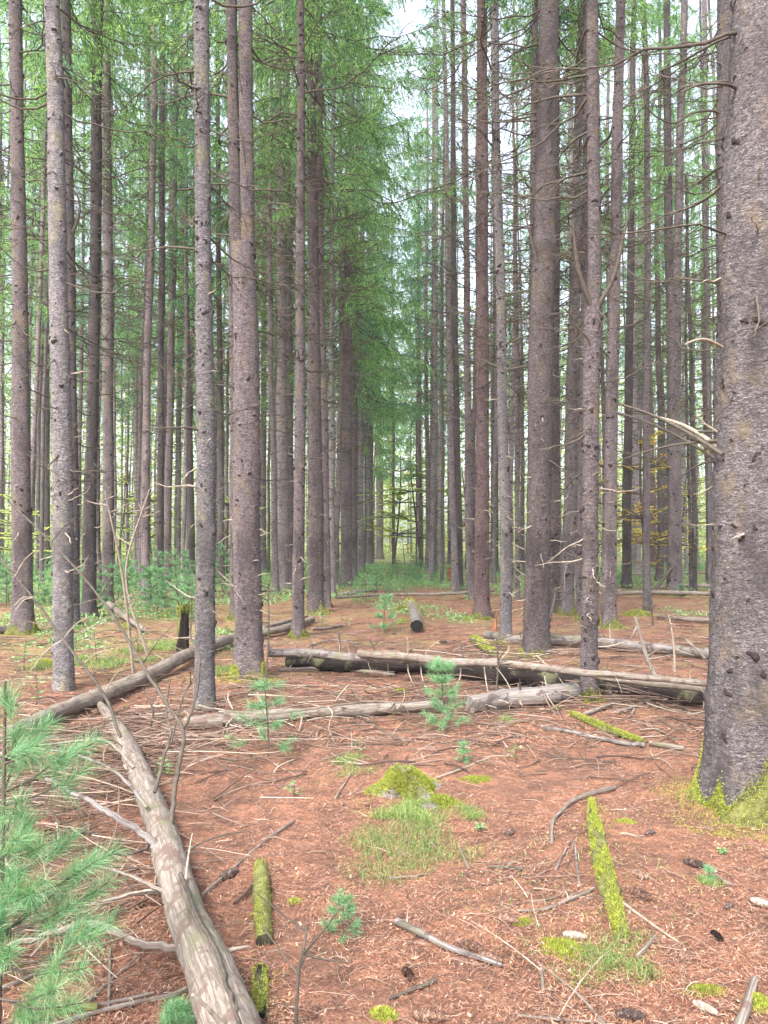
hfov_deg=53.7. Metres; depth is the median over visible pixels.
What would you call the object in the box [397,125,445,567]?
spruce tree
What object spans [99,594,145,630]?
fallen log
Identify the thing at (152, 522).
young maple
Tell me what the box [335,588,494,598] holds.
fallen log
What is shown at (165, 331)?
spruce tree
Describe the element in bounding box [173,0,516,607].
spruce tree
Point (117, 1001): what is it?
stick
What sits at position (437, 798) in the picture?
moss cushion
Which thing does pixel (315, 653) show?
fallen log
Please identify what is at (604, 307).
spruce tree
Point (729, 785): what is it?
spruce tree
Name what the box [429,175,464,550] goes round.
spruce tree
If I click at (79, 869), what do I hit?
pine sapling
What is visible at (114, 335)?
spruce tree
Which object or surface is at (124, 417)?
spruce tree
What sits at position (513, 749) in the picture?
leafy plant
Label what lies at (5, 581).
pine sapling
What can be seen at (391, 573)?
pine sapling
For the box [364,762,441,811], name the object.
mossy rock
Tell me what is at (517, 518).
spruce tree
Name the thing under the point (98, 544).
spruce tree
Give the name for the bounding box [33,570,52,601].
pine sapling
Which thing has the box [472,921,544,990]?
stick
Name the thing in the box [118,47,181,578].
spruce tree
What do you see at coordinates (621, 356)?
spruce tree
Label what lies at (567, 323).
spruce tree
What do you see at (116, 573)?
pine sapling
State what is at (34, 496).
spruce tree
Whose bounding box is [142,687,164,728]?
dead sapling
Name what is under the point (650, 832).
spruce cone
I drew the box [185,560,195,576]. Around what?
pine sapling
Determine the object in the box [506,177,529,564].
spruce tree
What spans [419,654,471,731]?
pine sapling
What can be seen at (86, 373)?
spruce tree
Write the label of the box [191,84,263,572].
spruce tree
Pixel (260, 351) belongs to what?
spruce tree
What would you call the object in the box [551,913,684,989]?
grass tuft
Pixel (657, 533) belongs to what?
young maple
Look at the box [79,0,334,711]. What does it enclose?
spruce tree
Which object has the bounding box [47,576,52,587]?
pine sapling
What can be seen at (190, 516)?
spruce tree
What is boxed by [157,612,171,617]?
moss cushion
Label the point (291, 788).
leafy plant
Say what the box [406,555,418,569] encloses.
pine sapling
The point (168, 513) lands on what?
spruce tree
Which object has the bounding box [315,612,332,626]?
leafy plant
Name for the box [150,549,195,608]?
pine sapling
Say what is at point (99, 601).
pine sapling
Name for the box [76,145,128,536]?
spruce tree
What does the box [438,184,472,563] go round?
spruce tree
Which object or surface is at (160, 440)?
spruce tree
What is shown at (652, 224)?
spruce tree
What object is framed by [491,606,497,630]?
tree stump
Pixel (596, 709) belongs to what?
stick
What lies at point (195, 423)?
spruce tree
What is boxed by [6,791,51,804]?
stick
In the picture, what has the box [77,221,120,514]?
spruce tree
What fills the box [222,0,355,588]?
spruce tree
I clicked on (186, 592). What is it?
pine sapling
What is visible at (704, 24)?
spruce tree
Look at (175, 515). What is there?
spruce tree
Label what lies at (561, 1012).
stick
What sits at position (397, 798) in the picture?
moss specks
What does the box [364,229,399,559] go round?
spruce tree
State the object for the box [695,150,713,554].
spruce tree
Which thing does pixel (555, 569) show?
spruce tree
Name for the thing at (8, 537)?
young maple
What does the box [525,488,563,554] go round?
young maple
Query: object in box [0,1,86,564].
spruce tree
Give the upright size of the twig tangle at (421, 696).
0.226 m
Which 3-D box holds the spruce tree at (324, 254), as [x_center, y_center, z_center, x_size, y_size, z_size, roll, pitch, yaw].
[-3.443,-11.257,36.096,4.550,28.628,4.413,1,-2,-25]
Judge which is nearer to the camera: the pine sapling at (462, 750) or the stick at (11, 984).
the stick at (11, 984)
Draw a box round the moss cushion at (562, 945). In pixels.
[537,936,593,963]
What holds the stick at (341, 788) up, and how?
on the ground at (662, 845)
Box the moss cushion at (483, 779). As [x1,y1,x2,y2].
[457,774,494,783]
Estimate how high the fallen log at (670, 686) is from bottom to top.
0.316 m
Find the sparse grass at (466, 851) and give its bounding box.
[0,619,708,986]
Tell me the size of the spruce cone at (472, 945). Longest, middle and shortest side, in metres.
0.106 x 0.046 x 0.046 m
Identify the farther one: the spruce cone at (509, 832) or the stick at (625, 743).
the stick at (625, 743)
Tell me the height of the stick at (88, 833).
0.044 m
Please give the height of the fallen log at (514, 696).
0.330 m
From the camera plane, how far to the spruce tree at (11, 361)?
41.86 m
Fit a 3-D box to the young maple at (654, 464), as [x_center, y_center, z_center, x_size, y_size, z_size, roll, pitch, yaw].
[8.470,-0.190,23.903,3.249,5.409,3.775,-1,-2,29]
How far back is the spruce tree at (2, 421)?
36.72 m
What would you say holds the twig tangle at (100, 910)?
on the ground at (662, 845)
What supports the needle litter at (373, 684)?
on the ground at (662, 845)
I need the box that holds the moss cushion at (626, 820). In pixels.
[615,817,637,823]
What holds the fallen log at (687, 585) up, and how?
on the ground at (662, 845)
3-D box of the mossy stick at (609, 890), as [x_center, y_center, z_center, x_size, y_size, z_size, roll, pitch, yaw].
[1.085,1.694,3.822,0.115,0.122,1.639,0,-2,11]
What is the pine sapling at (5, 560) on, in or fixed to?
on the ground at (662, 845)
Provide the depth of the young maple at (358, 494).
33.91 m
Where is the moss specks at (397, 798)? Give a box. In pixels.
[311,787,523,839]
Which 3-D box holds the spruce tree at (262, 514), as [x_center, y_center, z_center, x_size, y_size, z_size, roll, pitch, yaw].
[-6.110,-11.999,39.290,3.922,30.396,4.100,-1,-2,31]
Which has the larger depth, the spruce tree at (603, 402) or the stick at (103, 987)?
the spruce tree at (603, 402)
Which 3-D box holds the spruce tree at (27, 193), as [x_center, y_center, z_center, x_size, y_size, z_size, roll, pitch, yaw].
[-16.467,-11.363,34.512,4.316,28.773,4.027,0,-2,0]
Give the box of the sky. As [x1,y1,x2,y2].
[0,0,716,542]
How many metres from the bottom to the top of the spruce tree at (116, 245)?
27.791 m
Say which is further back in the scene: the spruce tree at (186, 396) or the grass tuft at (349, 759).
the spruce tree at (186, 396)
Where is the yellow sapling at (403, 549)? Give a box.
[385,530,414,563]
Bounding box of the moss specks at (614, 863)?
[569,796,642,952]
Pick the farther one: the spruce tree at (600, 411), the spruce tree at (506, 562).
the spruce tree at (600, 411)
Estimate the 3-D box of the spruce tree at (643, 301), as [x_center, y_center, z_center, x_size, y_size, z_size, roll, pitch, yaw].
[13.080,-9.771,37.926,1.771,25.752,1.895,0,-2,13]
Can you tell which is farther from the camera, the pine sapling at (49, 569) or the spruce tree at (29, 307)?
the spruce tree at (29, 307)
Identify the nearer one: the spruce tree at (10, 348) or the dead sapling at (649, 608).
the dead sapling at (649, 608)
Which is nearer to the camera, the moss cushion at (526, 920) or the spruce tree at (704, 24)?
the moss cushion at (526, 920)
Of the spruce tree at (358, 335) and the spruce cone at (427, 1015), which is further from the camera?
the spruce tree at (358, 335)
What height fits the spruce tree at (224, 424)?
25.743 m
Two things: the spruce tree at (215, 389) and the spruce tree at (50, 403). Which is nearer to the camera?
the spruce tree at (215, 389)
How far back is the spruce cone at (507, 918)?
3.16 m
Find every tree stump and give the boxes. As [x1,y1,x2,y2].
[176,601,190,650]
[447,566,450,581]
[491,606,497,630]
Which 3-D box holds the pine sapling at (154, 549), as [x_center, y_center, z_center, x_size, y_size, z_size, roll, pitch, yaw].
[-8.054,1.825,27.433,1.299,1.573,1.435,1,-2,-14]
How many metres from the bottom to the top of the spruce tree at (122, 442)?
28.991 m
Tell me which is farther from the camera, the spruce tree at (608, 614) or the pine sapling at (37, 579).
the pine sapling at (37, 579)
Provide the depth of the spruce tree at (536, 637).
10.78 m
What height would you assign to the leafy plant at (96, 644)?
0.468 m
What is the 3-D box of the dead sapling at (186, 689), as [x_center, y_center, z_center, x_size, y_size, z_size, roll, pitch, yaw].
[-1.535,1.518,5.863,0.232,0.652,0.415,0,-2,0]
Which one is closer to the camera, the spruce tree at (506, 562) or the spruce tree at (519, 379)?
the spruce tree at (506, 562)
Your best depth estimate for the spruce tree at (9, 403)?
50.09 m
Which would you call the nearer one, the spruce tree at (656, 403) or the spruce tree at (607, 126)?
the spruce tree at (607, 126)
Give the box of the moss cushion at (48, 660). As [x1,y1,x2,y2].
[32,658,52,667]
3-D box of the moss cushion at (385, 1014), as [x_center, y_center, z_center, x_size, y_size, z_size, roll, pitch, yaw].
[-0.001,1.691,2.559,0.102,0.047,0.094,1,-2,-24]
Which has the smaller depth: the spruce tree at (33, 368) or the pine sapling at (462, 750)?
the pine sapling at (462, 750)
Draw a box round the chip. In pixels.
[692,1000,718,1014]
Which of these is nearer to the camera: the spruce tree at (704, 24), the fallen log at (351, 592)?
the fallen log at (351, 592)
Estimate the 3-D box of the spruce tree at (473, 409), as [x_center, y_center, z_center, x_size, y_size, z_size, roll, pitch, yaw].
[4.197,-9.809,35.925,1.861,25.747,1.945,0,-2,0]
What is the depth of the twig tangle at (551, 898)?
3.41 m
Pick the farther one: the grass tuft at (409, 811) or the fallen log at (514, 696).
the fallen log at (514, 696)
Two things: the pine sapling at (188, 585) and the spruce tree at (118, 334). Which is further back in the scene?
the spruce tree at (118, 334)
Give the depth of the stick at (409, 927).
2.98 m
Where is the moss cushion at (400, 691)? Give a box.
[391,688,408,694]
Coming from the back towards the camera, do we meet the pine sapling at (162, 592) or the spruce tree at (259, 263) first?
the spruce tree at (259, 263)
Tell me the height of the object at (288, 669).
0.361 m
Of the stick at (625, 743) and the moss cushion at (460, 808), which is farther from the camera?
the stick at (625, 743)
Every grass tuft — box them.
[19,644,167,673]
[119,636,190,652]
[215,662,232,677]
[323,802,499,895]
[326,751,385,777]
[355,790,447,824]
[493,712,518,723]
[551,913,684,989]
[691,871,725,887]
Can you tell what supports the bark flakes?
on the ground at (662, 845)
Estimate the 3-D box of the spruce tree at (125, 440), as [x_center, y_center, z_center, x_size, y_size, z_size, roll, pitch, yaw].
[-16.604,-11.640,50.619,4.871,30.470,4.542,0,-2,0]
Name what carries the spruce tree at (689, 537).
on the ground at (662, 845)
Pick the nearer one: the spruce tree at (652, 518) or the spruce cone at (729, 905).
the spruce cone at (729, 905)
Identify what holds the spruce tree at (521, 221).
on the ground at (662, 845)
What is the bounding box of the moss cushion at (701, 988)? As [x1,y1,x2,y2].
[679,983,728,997]
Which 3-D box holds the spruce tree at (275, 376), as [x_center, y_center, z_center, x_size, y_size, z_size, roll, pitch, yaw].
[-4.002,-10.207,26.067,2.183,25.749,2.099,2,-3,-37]
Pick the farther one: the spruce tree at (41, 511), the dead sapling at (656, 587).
the spruce tree at (41, 511)
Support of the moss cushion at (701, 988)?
on the ground at (662, 845)
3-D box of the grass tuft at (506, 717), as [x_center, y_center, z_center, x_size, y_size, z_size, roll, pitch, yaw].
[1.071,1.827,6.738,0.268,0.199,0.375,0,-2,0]
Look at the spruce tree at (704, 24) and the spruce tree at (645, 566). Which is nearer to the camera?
the spruce tree at (645, 566)
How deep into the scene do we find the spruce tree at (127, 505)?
47.16 m
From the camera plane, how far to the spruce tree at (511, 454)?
25.11 m
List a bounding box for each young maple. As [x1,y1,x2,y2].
[0,493,50,551]
[100,472,154,569]
[118,489,178,563]
[194,486,267,575]
[305,490,379,573]
[364,456,440,565]
[375,461,448,567]
[437,467,491,570]
[489,496,520,543]
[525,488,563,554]
[563,460,666,546]
[599,422,709,585]
[631,485,699,549]
[631,520,666,568]
[641,469,705,541]
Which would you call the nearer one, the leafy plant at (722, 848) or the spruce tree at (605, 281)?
the leafy plant at (722, 848)
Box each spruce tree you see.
[0,0,44,504]
[0,0,90,522]
[0,0,100,635]
[0,0,154,624]
[0,0,194,617]
[0,0,194,691]
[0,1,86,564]
[0,4,47,553]
[0,5,48,556]
[0,7,42,535]
[0,9,50,562]
[0,89,28,485]
[0,160,11,558]
[2,2,128,540]
[3,19,89,570]
[4,215,34,558]
[6,160,50,425]
[23,0,188,590]
[23,0,193,603]
[24,5,85,586]
[29,84,52,566]
[31,116,50,570]
[31,318,85,546]
[31,375,36,562]
[32,179,89,452]
[75,0,158,528]
[75,91,121,509]
[76,1,100,568]
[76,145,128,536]
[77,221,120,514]
[77,230,116,533]
[78,112,142,532]
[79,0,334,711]
[80,63,157,556]
[83,147,130,466]
[85,47,137,570]
[87,0,223,598]
[100,20,191,529]
[102,4,182,586]
[102,117,166,530]
[102,172,156,557]
[103,0,349,683]
[107,0,337,620]
[114,2,193,605]
[114,59,157,567]
[114,161,178,488]
[115,2,227,579]
[115,17,193,576]
[118,0,225,590]
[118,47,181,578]
[136,0,238,593]
[140,117,194,527]
[142,70,229,524]
[147,0,292,586]
[151,161,222,566]
[152,9,227,577]
[155,0,395,591]
[156,206,195,562]
[168,12,228,495]
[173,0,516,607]
[175,148,229,554]
[175,265,225,518]
[178,0,428,639]
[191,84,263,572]
[213,17,238,579]
[213,176,273,440]
[213,229,229,538]
[221,7,275,521]
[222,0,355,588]
[222,144,274,438]
[225,3,295,572]
[226,153,295,507]
[252,0,393,615]
[253,2,344,537]
[255,0,294,594]
[255,0,456,586]
[255,79,295,545]
[259,0,457,578]
[259,75,308,411]
[260,70,328,457]
[260,264,294,519]
[260,321,274,574]
[264,81,338,478]
[282,0,388,595]
[293,0,439,571]
[293,234,327,526]
[294,97,338,452]
[306,7,358,588]
[326,236,338,454]
[327,58,380,554]
[328,126,424,563]
[335,263,394,562]
[336,208,423,559]
[358,182,386,562]
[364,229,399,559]
[365,13,491,567]
[371,0,611,643]
[376,180,461,559]
[382,113,451,566]
[383,191,406,562]
[383,365,405,552]
[397,0,490,583]
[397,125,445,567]
[404,65,439,571]
[405,0,496,589]
[405,3,451,579]
[406,10,461,576]
[407,0,560,620]
[408,0,642,660]
[409,0,527,599]
[411,191,425,548]
[420,0,475,591]
[420,196,452,562]
[426,0,719,703]
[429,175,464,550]
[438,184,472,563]
[445,151,571,600]
[453,0,627,519]
[455,0,656,612]
[458,144,475,522]
[461,118,476,551]
[470,97,524,574]
[470,253,524,582]
[470,292,493,543]
[471,0,657,615]
[473,168,528,448]
[488,1,528,588]
[489,151,491,565]
[490,21,528,575]
[491,0,627,580]
[491,108,528,571]
[503,0,767,841]
[504,17,582,434]
[504,189,527,563]
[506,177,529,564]
[507,0,654,620]
[509,0,715,629]
[511,2,626,588]
[527,154,606,448]
[560,25,605,459]
[560,278,606,538]
[561,143,623,517]
[565,99,626,534]
[566,0,700,588]
[599,87,621,553]
[600,0,731,548]
[600,1,626,555]
[600,181,626,553]
[601,69,654,536]
[602,0,713,580]
[604,0,714,610]
[605,61,698,569]
[606,93,664,566]
[618,2,656,577]
[619,0,716,596]
[624,0,715,549]
[625,215,717,590]
[633,173,716,590]
[634,0,716,587]
[637,67,656,571]
[638,119,700,568]
[651,220,666,563]
[652,161,700,492]
[653,187,666,565]
[663,0,716,581]
[663,94,717,387]
[664,177,716,544]
[664,259,701,570]
[681,205,712,561]
[685,62,716,571]
[687,94,716,469]
[692,161,716,396]
[694,0,717,403]
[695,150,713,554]
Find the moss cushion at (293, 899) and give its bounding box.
[287,897,301,904]
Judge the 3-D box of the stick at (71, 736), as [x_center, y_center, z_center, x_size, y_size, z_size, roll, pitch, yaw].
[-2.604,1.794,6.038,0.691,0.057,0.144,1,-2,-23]
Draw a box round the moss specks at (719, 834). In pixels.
[639,802,766,849]
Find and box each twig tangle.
[0,694,376,797]
[0,705,334,972]
[1,669,704,735]
[2,795,261,1020]
[318,627,703,671]
[454,848,659,930]
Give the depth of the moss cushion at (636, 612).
15.82 m
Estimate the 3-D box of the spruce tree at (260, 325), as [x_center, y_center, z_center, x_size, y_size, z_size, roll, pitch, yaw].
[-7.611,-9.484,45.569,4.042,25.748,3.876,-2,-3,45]
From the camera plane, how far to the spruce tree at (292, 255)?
32.47 m
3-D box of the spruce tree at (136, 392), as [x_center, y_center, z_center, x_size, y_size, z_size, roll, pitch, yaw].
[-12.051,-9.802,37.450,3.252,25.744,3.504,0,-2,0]
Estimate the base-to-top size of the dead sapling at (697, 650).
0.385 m
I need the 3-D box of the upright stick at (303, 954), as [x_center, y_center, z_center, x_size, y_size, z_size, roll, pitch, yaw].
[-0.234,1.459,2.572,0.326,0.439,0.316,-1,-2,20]
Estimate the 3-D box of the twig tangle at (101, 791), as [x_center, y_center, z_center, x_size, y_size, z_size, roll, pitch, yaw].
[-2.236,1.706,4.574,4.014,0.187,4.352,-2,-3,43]
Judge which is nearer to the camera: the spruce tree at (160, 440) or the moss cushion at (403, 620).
the moss cushion at (403, 620)
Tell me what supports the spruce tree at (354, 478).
on the ground at (662, 845)
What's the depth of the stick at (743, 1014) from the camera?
2.55 m
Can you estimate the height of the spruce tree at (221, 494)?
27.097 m
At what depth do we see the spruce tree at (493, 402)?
35.57 m
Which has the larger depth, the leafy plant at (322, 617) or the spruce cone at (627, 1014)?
the leafy plant at (322, 617)
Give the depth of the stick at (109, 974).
2.76 m
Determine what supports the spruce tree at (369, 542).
on the ground at (662, 845)
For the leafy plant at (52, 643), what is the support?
on the ground at (662, 845)
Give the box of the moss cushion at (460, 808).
[432,800,489,821]
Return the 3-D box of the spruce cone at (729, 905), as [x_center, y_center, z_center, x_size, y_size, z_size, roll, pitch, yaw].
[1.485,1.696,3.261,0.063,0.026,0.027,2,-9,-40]
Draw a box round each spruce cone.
[219,867,238,879]
[401,966,414,981]
[413,1008,444,1023]
[458,939,483,952]
[480,951,502,961]
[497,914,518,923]
[504,829,514,835]
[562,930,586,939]
[615,1007,645,1021]
[629,887,652,900]
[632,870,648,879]
[645,829,655,835]
[683,858,704,867]
[710,930,723,942]
[724,902,733,909]
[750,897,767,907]
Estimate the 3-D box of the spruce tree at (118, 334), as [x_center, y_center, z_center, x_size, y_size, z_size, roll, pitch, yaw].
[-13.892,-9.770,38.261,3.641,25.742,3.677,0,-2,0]
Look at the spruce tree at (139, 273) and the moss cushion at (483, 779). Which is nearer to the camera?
the moss cushion at (483, 779)
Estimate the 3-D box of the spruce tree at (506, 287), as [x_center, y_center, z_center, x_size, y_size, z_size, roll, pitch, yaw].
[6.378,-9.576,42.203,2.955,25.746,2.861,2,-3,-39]
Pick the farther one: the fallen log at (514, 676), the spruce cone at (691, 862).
the fallen log at (514, 676)
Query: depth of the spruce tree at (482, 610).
15.71 m
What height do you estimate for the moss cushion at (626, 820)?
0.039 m
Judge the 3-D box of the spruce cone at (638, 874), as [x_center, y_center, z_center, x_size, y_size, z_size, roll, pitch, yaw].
[1.196,1.697,3.541,0.033,0.034,0.088,44,-27,-28]
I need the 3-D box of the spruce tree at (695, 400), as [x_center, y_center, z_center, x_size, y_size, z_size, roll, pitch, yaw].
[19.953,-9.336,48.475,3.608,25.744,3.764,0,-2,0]
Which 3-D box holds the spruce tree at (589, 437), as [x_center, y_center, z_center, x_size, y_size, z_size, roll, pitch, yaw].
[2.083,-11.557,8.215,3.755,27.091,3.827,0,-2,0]
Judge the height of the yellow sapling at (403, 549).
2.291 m
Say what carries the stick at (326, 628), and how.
on the ground at (662, 845)
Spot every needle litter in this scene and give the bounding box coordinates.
[0,594,708,747]
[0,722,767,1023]
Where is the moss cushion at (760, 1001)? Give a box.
[751,991,767,1014]
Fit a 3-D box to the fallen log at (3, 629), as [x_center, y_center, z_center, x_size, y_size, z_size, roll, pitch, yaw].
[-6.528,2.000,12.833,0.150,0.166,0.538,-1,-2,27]
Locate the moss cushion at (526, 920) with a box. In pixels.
[513,917,534,926]
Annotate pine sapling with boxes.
[0,553,9,574]
[0,557,11,603]
[0,566,11,606]
[0,677,138,1023]
[33,557,44,573]
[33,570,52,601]
[36,587,52,604]
[44,553,51,570]
[44,557,52,586]
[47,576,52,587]
[80,578,108,609]
[97,562,132,601]
[113,564,135,597]
[114,559,140,593]
[127,569,137,582]
[130,564,165,599]
[134,566,180,613]
[139,562,170,593]
[150,541,176,575]
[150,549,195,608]
[151,569,169,598]
[153,991,196,1023]
[168,589,194,616]
[170,588,186,603]
[172,575,195,619]
[177,575,194,599]
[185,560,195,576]
[186,564,195,585]
[215,543,229,598]
[225,677,305,756]
[316,886,362,946]
[355,573,374,598]
[363,561,387,591]
[368,592,402,632]
[382,583,394,592]
[388,571,394,578]
[391,559,401,572]
[395,571,413,592]
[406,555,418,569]
[409,572,418,583]
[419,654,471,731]
[426,571,439,585]
[455,739,471,764]
[677,584,686,597]
[697,553,705,567]
[697,862,716,882]
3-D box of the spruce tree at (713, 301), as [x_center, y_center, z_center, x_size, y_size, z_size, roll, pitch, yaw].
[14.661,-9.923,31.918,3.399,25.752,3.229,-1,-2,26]
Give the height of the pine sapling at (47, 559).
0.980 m
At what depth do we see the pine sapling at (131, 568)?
21.52 m
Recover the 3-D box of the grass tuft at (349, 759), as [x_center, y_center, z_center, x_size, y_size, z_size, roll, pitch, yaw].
[-0.235,1.792,5.357,0.495,0.177,0.701,0,-2,0]
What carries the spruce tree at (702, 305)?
on the ground at (662, 845)
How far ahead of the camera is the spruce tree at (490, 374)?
46.19 m
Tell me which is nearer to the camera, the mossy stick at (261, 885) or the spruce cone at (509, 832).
the mossy stick at (261, 885)
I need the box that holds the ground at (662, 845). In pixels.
[0,543,767,1023]
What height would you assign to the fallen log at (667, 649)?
0.426 m
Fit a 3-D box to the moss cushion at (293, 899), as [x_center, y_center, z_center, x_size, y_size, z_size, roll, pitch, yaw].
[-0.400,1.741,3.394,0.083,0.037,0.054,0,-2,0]
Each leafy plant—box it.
[7,641,37,670]
[23,675,51,704]
[38,639,87,671]
[80,631,113,660]
[126,632,145,652]
[152,757,174,777]
[284,780,303,798]
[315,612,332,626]
[350,736,369,753]
[474,821,485,831]
[507,744,524,762]
[717,847,728,854]
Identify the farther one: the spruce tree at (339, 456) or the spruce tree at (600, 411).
the spruce tree at (600, 411)
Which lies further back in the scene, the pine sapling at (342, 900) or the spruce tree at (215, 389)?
the spruce tree at (215, 389)
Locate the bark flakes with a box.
[4,626,766,1023]
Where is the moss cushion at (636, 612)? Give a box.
[622,609,650,616]
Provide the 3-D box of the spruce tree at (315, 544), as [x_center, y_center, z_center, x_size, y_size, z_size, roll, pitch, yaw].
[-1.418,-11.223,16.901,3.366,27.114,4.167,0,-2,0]
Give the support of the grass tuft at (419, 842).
on the ground at (662, 845)
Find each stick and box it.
[2,940,43,989]
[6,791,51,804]
[9,732,102,740]
[15,753,92,759]
[39,1001,97,1019]
[52,986,187,1023]
[65,829,98,834]
[68,950,145,1023]
[97,991,153,1006]
[107,948,111,1006]
[201,819,294,895]
[250,962,269,1022]
[252,858,271,946]
[252,889,348,1023]
[307,639,358,646]
[311,624,342,629]
[334,773,350,799]
[360,716,409,742]
[389,873,429,879]
[389,978,435,999]
[394,906,501,966]
[435,757,489,778]
[457,846,469,868]
[469,634,498,655]
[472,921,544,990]
[487,861,522,870]
[517,887,594,911]
[517,949,610,1022]
[537,961,606,1023]
[541,725,645,747]
[550,785,615,843]
[555,839,580,883]
[568,710,644,742]
[583,701,615,714]
[586,796,628,940]
[616,700,650,713]
[622,901,683,945]
[636,935,705,957]
[649,740,684,750]
[708,864,732,885]
[733,976,758,1023]
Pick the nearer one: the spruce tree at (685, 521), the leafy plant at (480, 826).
the leafy plant at (480, 826)
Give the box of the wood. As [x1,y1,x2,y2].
[4,277,715,558]
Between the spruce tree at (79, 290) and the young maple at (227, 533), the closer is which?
the spruce tree at (79, 290)
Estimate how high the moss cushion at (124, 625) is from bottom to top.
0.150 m
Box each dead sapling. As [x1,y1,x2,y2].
[86,491,142,673]
[113,489,159,658]
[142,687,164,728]
[169,663,206,749]
[244,570,272,692]
[369,637,383,649]
[469,629,528,690]
[550,587,565,618]
[629,616,671,674]
[639,603,655,624]
[652,557,684,595]
[660,608,694,671]
[681,638,707,664]
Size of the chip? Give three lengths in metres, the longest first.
0.089 x 0.031 x 0.030 m
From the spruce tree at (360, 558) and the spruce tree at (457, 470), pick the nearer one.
the spruce tree at (457, 470)
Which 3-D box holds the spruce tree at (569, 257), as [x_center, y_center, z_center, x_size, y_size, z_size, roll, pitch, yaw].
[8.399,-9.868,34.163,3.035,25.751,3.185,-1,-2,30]
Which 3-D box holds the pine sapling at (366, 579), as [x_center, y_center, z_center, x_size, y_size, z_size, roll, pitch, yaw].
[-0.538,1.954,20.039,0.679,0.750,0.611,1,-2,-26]
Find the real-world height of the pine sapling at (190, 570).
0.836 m
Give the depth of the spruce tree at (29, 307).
32.28 m
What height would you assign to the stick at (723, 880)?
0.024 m
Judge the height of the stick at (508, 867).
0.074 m
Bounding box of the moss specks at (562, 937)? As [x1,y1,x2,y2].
[490,879,653,997]
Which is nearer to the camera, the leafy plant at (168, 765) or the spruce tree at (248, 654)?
the leafy plant at (168, 765)
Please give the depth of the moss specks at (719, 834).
4.20 m
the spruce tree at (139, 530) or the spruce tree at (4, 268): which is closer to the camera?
the spruce tree at (139, 530)
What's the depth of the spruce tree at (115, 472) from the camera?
34.30 m
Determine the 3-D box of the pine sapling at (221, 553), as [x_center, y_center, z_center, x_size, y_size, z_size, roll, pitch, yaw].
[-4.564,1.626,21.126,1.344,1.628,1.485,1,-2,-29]
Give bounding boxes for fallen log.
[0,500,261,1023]
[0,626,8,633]
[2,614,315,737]
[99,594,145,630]
[184,685,478,741]
[220,587,270,593]
[262,612,308,627]
[268,637,428,666]
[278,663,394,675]
[285,630,704,709]
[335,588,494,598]
[341,588,376,595]
[357,640,706,712]
[404,595,423,631]
[465,668,580,713]
[483,631,522,643]
[551,623,708,657]
[596,660,705,691]
[617,587,709,595]
[632,571,705,574]
[651,580,710,589]
[656,611,708,622]
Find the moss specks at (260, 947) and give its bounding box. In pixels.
[232,852,288,1020]
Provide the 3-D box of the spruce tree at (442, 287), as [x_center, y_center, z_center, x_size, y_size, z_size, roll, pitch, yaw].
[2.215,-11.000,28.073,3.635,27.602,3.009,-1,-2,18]
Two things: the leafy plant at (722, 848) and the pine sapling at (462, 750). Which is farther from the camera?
the pine sapling at (462, 750)
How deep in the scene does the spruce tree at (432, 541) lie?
30.37 m
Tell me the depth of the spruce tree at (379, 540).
64.11 m
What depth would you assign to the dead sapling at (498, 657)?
7.74 m
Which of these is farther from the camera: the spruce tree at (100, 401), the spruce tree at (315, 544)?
the spruce tree at (100, 401)
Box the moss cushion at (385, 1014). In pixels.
[370,1004,399,1023]
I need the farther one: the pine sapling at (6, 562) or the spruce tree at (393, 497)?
the spruce tree at (393, 497)
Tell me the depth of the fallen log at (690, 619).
14.44 m
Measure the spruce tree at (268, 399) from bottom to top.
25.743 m
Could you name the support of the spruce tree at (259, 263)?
on the ground at (662, 845)
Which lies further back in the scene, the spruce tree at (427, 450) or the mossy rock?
the spruce tree at (427, 450)
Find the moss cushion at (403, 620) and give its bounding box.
[397,618,405,623]
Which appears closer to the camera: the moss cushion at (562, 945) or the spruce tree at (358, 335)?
the moss cushion at (562, 945)
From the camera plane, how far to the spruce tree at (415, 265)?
40.61 m
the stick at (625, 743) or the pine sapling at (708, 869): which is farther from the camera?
the stick at (625, 743)
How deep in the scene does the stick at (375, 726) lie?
6.24 m
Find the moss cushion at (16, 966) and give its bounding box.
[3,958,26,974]
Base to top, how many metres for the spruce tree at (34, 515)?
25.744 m
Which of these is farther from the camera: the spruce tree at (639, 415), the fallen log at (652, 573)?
the spruce tree at (639, 415)
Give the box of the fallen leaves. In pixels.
[28,679,740,1023]
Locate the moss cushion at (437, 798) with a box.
[429,793,464,809]
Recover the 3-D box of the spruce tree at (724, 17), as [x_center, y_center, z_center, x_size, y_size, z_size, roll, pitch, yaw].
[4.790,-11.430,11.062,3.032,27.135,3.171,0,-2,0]
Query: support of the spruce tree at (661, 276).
on the ground at (662, 845)
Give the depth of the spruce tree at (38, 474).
36.65 m
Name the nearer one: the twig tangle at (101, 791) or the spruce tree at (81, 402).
the twig tangle at (101, 791)
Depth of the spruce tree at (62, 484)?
8.29 m
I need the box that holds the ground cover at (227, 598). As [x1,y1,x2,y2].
[0,562,709,650]
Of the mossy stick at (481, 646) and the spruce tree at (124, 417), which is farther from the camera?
the spruce tree at (124, 417)
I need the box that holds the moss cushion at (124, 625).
[121,622,131,629]
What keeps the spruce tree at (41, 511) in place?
on the ground at (662, 845)
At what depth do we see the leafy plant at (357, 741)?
5.66 m

